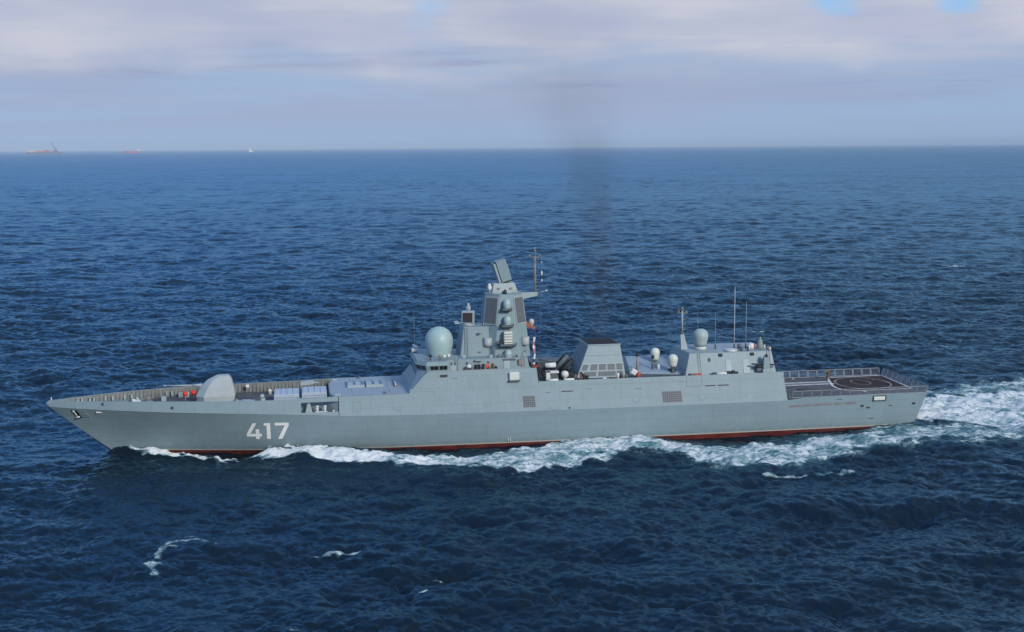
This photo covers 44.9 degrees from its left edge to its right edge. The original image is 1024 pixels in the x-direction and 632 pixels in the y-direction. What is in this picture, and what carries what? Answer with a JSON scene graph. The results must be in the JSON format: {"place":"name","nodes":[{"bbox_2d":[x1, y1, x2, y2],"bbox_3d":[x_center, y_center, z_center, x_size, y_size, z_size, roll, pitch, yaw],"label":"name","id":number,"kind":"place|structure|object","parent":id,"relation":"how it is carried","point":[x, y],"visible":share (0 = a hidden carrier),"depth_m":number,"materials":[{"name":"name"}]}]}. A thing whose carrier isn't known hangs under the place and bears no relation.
{"place":"outdoors","nodes":[
{"label":"outdoors","id":0,"kind":"place"},
{"bbox_2d":[0,144,1023,631],"bbox_3d":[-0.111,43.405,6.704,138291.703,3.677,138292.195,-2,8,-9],"label":"sea water","id":1,"kind":"structure","parent":0,"point":[120,270],"depth_m":247.07,"materials":[{"name":"blue liquid"}]},
{"bbox_2d":[26,149,51,153],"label":"production vessel","id":2,"kind":"object","parent":1,"relation":"on","point":[38,152],"visible":0.92,"depth_m":14812.48,"materials":[{"name":"grey metal"}]},
{"bbox_2d":[51,142,61,153],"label":"crane vessel","id":3,"kind":"object","parent":1,"relation":"on","point":[55,152],"visible":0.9,"depth_m":14886.04,"materials":[{"name":"grey metal"}]},
{"bbox_2d":[123,148,139,152],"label":"tanker","id":4,"kind":"object","parent":1,"relation":"on","point":[126,151],"visible":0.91,"depth_m":15161.15,"materials":[{"name":"grey metal"}]},
{"bbox_2d":[46,250,928,454],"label":"frigate","id":5,"kind":"object","parent":1,"relation":"on","point":[439,393],"visible":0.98,"depth_m":185.02,"materials":[{"name":"metal"}]},
{"bbox_2d":[191,390,195,401],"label":"marker buoy","id":6,"kind":"object","parent":5,"relation":"on","point":[193,392],"visible":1,"depth_m":183.13,"materials":[{"name":"red plastic"}]},
{"bbox_2d":[532,329,537,366],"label":"hanging ensign","id":7,"kind":"object","parent":5,"relation":"hanging from","point":[534,337],"visible":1,"depth_m":189.20,"materials":[{"name":"multicoloured fabric"}]},
{"bbox_2d":[0,0,1023,150],"label":"sky","id":8,"kind":"structure","parent":0,"point":[76,75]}
]}

